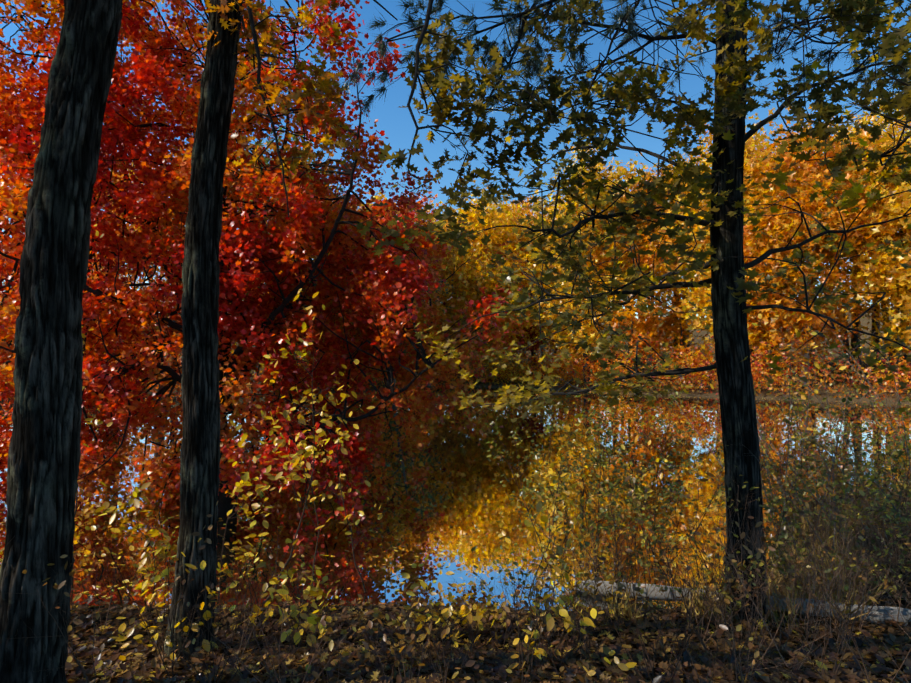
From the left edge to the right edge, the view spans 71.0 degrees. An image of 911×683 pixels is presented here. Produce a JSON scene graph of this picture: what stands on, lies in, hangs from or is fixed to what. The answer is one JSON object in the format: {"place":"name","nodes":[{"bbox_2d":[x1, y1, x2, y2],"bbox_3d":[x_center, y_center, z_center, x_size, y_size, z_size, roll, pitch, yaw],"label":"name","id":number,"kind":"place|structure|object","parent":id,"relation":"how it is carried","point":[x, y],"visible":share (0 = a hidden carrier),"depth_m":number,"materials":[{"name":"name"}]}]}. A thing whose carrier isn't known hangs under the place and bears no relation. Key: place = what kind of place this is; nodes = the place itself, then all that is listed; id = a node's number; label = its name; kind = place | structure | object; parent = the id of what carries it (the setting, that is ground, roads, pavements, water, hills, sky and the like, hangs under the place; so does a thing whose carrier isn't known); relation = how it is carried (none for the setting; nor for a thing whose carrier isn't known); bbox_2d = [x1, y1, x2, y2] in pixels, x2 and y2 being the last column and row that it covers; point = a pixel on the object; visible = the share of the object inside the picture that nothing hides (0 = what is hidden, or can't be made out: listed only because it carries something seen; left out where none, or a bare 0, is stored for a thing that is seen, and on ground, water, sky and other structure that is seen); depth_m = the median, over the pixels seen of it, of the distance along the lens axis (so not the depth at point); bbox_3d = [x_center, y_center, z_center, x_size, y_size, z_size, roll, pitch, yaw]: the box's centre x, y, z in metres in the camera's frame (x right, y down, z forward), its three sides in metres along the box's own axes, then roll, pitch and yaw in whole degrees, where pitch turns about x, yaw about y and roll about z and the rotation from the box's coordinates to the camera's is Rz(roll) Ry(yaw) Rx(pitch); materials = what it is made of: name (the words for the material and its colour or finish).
{"place":"outdoors","nodes":[
{"label":"outdoors","id":0,"kind":"place"},
{"bbox_2d":[0,176,910,682],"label":"shrubs","id":1,"kind":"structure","parent":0,"point":[136,668],"depth_m":6.66,"materials":[{"name":"yellow plant"}]},
{"bbox_2d":[0,387,910,610],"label":"pond water","id":2,"kind":"structure","parent":0,"point":[467,468],"depth_m":12.38,"materials":[{"name":"brown liquid"}]},
{"bbox_2d":[0,391,910,606],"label":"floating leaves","id":3,"kind":"object","parent":2,"relation":"on","point":[404,599],"visible":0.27,"depth_m":10.11,"materials":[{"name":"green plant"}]},
{"bbox_2d":[0,307,910,682],"bbox_3d":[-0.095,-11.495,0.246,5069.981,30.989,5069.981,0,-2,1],"label":"ground","id":4,"kind":"structure","parent":0,"point":[894,399],"depth_m":8.75,"materials":[{"name":"brown soil"}]},
{"bbox_2d":[0,0,122,682],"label":"tree trunk","id":5,"kind":"object","parent":4,"relation":"on","point":[44,453],"visible":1,"depth_m":5.00,"materials":[{"name":"black plant"}]},
{"bbox_2d":[164,0,243,658],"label":"tree trunk","id":6,"kind":"object","parent":4,"relation":"on","point":[199,467],"visible":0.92,"depth_m":6.37,"materials":[{"name":"black plant"}]},
{"bbox_2d":[0,0,541,549],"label":"red maple","id":7,"kind":"object","parent":4,"relation":"on","point":[308,210],"depth_m":12.12,"materials":[{"name":"red plant"}]},
{"bbox_2d":[0,92,910,411],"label":"forest","id":8,"kind":"object","parent":4,"relation":"on","point":[774,224],"depth_m":52.71,"materials":[{"name":"orange plant"}]},
{"bbox_2d":[710,0,767,622],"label":"tree trunk","id":9,"kind":"object","parent":4,"relation":"on","point":[735,384],"visible":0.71,"depth_m":7.27,"materials":[{"name":"grey plant"}]},
{"bbox_2d":[425,12,910,417],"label":"tree branches","id":10,"kind":"object","parent":9,"relation":"attached to","point":[702,222],"visible":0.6,"depth_m":7.53,"materials":[{"name":"brown plant"}]},
{"bbox_2d":[195,0,910,441],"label":"leaves","id":11,"kind":"object","parent":10,"relation":"attached to","point":[465,86],"visible":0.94,"depth_m":6.25,"materials":[{"name":"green plant"}]},
{"bbox_2d":[231,0,910,234],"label":"branches","id":12,"kind":"object","parent":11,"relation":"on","point":[258,55],"visible":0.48,"depth_m":5.99,"materials":[{"name":"brown plant"}]},
{"bbox_2d":[574,580,910,626],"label":"fallen logs","id":13,"kind":"object","parent":4,"relation":"on","point":[894,610],"visible":0.35,"depth_m":7.25,"materials":[{"name":"grey wood"}]},
{"bbox_2d":[602,503,892,631],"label":"dry grass","id":14,"kind":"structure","parent":4,"relation":"on","point":[625,609],"depth_m":7.51,"materials":[{"name":"brown plant"}]},
{"bbox_2d":[0,0,910,318],"label":"sky","id":15,"kind":"structure","parent":0,"point":[398,125],"materials":[{"name":"blue"}]},
{"bbox_2d":[353,0,908,121],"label":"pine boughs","id":16,"kind":"object","parent":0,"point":[647,35],"visible":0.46,"depth_m":7.38,"materials":[{"name":"green plant"}]},
{"bbox_2d":[339,0,898,144],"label":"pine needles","id":17,"kind":"object","parent":16,"relation":"attached to","point":[437,8],"visible":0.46,"depth_m":6.57,"materials":[{"name":"green plant"}]}
]}

